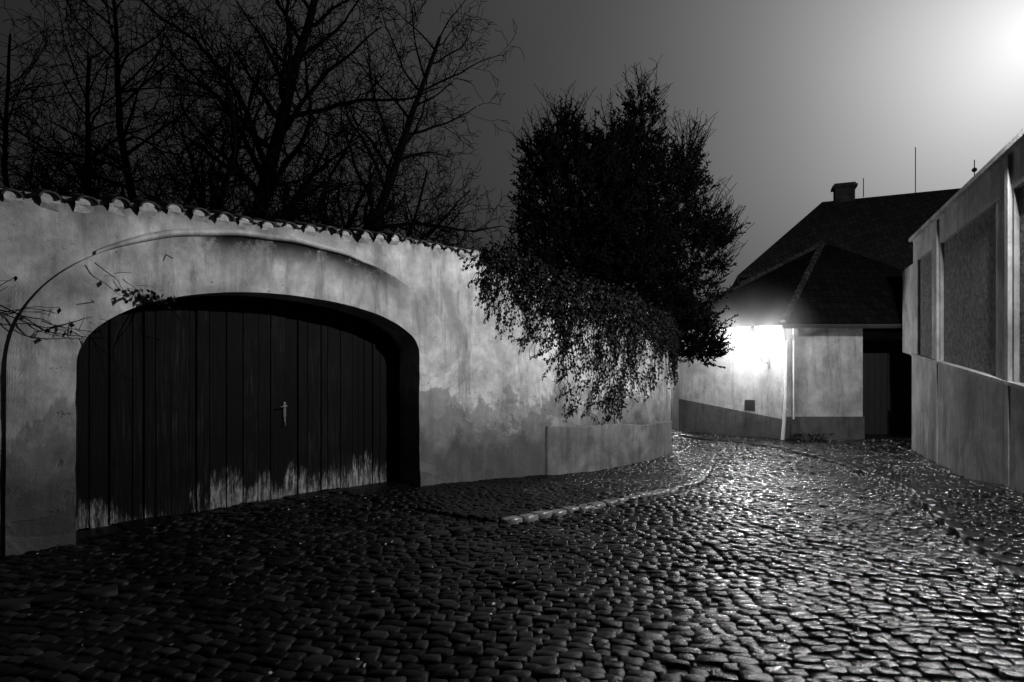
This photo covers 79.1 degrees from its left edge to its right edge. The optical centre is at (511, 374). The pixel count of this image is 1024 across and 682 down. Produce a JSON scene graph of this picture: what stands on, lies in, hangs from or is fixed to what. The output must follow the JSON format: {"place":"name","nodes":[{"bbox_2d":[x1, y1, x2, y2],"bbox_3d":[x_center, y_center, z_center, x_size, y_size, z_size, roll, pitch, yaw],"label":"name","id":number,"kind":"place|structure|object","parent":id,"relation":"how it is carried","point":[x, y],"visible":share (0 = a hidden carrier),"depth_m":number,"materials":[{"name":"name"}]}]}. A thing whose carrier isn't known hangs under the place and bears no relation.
{"place":"outdoors","nodes":[
{"label":"outdoors","id":0,"kind":"place"},
{"bbox_2d":[0,451,997,681],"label":"ground","id":1,"kind":"structure","parent":0,"point":[570,633],"depth_m":4.45,"materials":[{"name":"grey stone"}]},
{"bbox_2d":[0,0,140,195],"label":"bare tree","id":2,"kind":"object","parent":1,"relation":"on","point":[7,100],"visible":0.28,"depth_m":11.77,"materials":[{"name":"black plant"}]},
{"bbox_2d":[0,0,244,207],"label":"bare tree","id":3,"kind":"object","parent":1,"relation":"on","point":[89,59],"visible":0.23,"depth_m":12.05,"materials":[{"name":"black plant"}]},
{"bbox_2d":[0,0,278,215],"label":"bare tree","id":4,"kind":"object","parent":1,"relation":"on","point":[122,132],"visible":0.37,"depth_m":11.49,"materials":[{"name":"black plant"}]},
{"bbox_2d":[49,0,364,222],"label":"bare tree","id":5,"kind":"object","parent":1,"relation":"on","point":[248,69],"visible":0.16,"depth_m":11.96,"materials":[{"name":"black plant"}]},
{"bbox_2d":[0,524,493,611],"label":"kerb","id":6,"kind":"structure","parent":1,"relation":"on","point":[14,604],"depth_m":4.72,"materials":[{"name":"grey stone"}]},
{"bbox_2d":[44,0,470,238],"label":"bare tree","id":7,"kind":"object","parent":1,"relation":"on","point":[290,68],"visible":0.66,"depth_m":10.87,"materials":[{"name":"black plant"}]},
{"bbox_2d":[0,188,671,555],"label":"garden wall","id":8,"kind":"structure","parent":1,"relation":"on","point":[478,401],"depth_m":8.23,"materials":[{"name":"paint"}]},
{"bbox_2d":[0,263,176,386],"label":"climbing vine","id":9,"kind":"object","parent":8,"relation":"attached to","point":[144,303],"visible":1,"depth_m":5.98,"materials":[{"name":"black plant"}]},
{"bbox_2d":[96,229,383,270],"bbox_3d":[-2.912,-1.444,7.372,0.121,0.529,3.475,0,0,41],"label":"hood mould","id":10,"kind":"object","parent":8,"relation":"attached to","point":[151,236],"visible":1,"depth_m":6.99,"materials":[{"name":"paint"}]},
{"bbox_2d":[76,296,411,540],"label":"wooden gate","id":11,"kind":"structure","parent":8,"relation":"attached to","point":[227,401],"depth_m":7.52,"materials":[{"name":"wood"}]},
{"bbox_2d":[26,35,597,339],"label":"bare shrubs","id":12,"kind":"object","parent":8,"relation":"on","point":[284,212],"visible":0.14,"depth_m":9.28,"materials":[{"name":"black plant"}]},
{"bbox_2d":[0,186,657,321],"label":"coping tiles","id":13,"kind":"object","parent":8,"relation":"on","point":[50,200],"visible":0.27,"depth_m":6.75,"materials":[{"name":"tile"}]},
{"bbox_2d":[459,235,681,424],"bbox_3d":[2.260,-0.661,13.611,2.268,3.368,9.738,0,0,29],"label":"ivy plant","id":14,"kind":"object","parent":8,"relation":"on","point":[667,335],"visible":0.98,"depth_m":11.60,"materials":[{"name":"black plant"}]},
{"bbox_2d":[197,0,537,257],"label":"bare tree","id":15,"kind":"object","parent":1,"relation":"on","point":[398,151],"visible":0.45,"depth_m":12.00,"materials":[{"name":"black plant"}]},
{"bbox_2d":[350,115,472,247],"bbox_3d":[-2.263,-2.372,14.192,4.016,8.358,4.078,0,0,-26],"label":"bare tree","id":16,"kind":"object","parent":1,"relation":"on","point":[419,198],"visible":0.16,"depth_m":14.67,"materials":[{"name":"black plant"}]},
{"bbox_2d":[356,150,485,247],"bbox_3d":[-2.190,-1.885,14.159,3.584,7.383,4.471,0,0,0],"label":"bare tree","id":17,"kind":"object","parent":1,"relation":"on","point":[433,192],"visible":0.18,"depth_m":14.65,"materials":[{"name":"black plant"}]},
{"bbox_2d":[501,488,678,524],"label":"kerb","id":18,"kind":"structure","parent":1,"relation":"on","point":[533,516],"depth_m":7.19,"materials":[{"name":"stone"}]},
{"bbox_2d":[493,56,752,368],"bbox_3d":[2.636,-3.005,15.556,6.641,9.843,3.961,0,0,0],"label":"yew tree","id":19,"kind":"object","parent":1,"relation":"on","point":[630,207],"visible":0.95,"depth_m":14.99,"materials":[{"name":"black plant"}]},
{"bbox_2d":[670,434,715,488],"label":"kerb","id":20,"kind":"structure","parent":1,"relation":"on","point":[701,478],"depth_m":11.16,"materials":[{"name":"grey stone"}]},
{"bbox_2d":[670,328,902,430],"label":"walls","id":21,"kind":"structure","parent":1,"relation":"on","point":[828,372],"depth_m":17.70,"materials":[{"name":"paint"}]},
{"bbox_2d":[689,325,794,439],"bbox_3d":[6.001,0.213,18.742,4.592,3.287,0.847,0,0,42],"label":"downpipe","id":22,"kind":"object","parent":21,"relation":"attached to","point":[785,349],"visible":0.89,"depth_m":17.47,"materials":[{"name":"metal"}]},
{"bbox_2d":[744,400,754,409],"bbox_3d":[7.011,0.880,18.289,0.058,0.300,0.300,0,0,-44],"label":"vent grille","id":23,"kind":"object","parent":21,"relation":"attached to","point":[749,404],"visible":1,"depth_m":18.27,"materials":[{"name":"metal"}]},
{"bbox_2d":[746,322,769,368],"bbox_3d":[6.920,-0.818,17.486,0.369,1.265,1.318,0,0,37],"label":"wall lantern","id":24,"kind":"object","parent":21,"relation":"attached to","point":[752,330],"depth_m":17.16,"materials":[{"name":"metal"}]},
{"bbox_2d":[679,399,864,439],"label":"plinth","id":25,"kind":"structure","parent":21,"relation":"on","point":[700,417],"depth_m":18.12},
{"bbox_2d":[681,245,902,331],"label":"roof","id":26,"kind":"structure","parent":21,"relation":"on","point":[842,286],"depth_m":18.82,"materials":[{"name":"tile"}]},
{"bbox_2d":[670,242,824,323],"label":"hip tiles","id":27,"kind":"object","parent":26,"relation":"on","point":[796,295],"visible":0.8,"depth_m":20.39,"materials":[{"name":"grey tile"}]},
{"bbox_2d":[782,324,902,328],"bbox_3d":[11.200,-1.330,16.980,7.600,0.120,0.120,0,0,0],"label":"gutter","id":28,"kind":"object","parent":26,"relation":"attached to","point":[842,326],"visible":0.53,"depth_m":16.93,"materials":[{"name":"metal"}]},
{"bbox_2d":[863,341,911,434],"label":"timber gate","id":29,"kind":"structure","parent":21,"relation":"attached to","point":[887,387],"depth_m":19.12,"materials":[{"name":"black wood"}]},
{"bbox_2d":[672,432,1023,581],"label":"kerb","id":30,"kind":"structure","parent":1,"relation":"on","point":[970,538],"depth_m":6.95,"materials":[{"name":"grey stone"}]},
{"bbox_2d":[903,128,1023,492],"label":"plastered boundary wall","id":31,"kind":"structure","parent":1,"relation":"on","point":[963,310],"depth_m":10.48,"materials":[{"name":"paint"}]},
{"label":"walls","id":32,"kind":"object","parent":1,"relation":"on","visible":0},
{"bbox_2d":[732,188,960,286],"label":"roof","id":33,"kind":"structure","parent":32,"relation":"on","point":[883,229],"depth_m":27.61,"materials":[{"name":"tile"}]},
{"bbox_2d":[831,182,857,202],"bbox_3d":[15.950,-8.550,29.800,1.050,1.200,0.800,0,0,20],"label":"chimney","id":34,"kind":"object","parent":33,"relation":"on","point":[843,192],"visible":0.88,"depth_m":29.51,"materials":[{"name":"black brick"}]},
{"bbox_2d":[863,147,976,196],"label":"aerials","id":35,"kind":"object","parent":33,"relation":"attached to","point":[974,169],"visible":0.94,"depth_m":28.58,"materials":[{"name":"metal"}]},
{"bbox_2d":[0,435,1023,681],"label":"cobbled road","id":36,"kind":"structure","parent":0,"point":[916,613],"depth_m":4.52,"materials":[{"name":"grey stone"}]},
{"bbox_2d":[25,455,1023,680],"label":"fallen leaves","id":37,"kind":"object","parent":36,"relation":"on","point":[966,565],"visible":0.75,"depth_m":5.55,"materials":[{"name":"plant"}]},
{"bbox_2d":[0,0,1023,299],"label":"sky","id":38,"kind":"structure","parent":0,"point":[807,97],"materials":[{"name":"grey"}]},
{"bbox_2d":[328,436,710,523],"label":"pavement","id":39,"kind":"structure","parent":0,"point":[495,500],"depth_m":8.56,"materials":[{"name":"grey stone"}]},
{"bbox_2d":[672,428,1023,567],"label":"pavement","id":40,"kind":"structure","parent":0,"point":[992,514],"depth_m":9.54,"materials":[{"name":"grey stone"}]},
{"bbox_2d":[786,432,832,441],"bbox_3d":[8.098,1.693,16.897,1.279,0.291,0.686,0,0,0],"label":"plant","id":41,"kind":"object","parent":40,"relation":"on","point":[813,438],"visible":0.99,"depth_m":16.84,"materials":[{"name":"black plant"}]}
]}

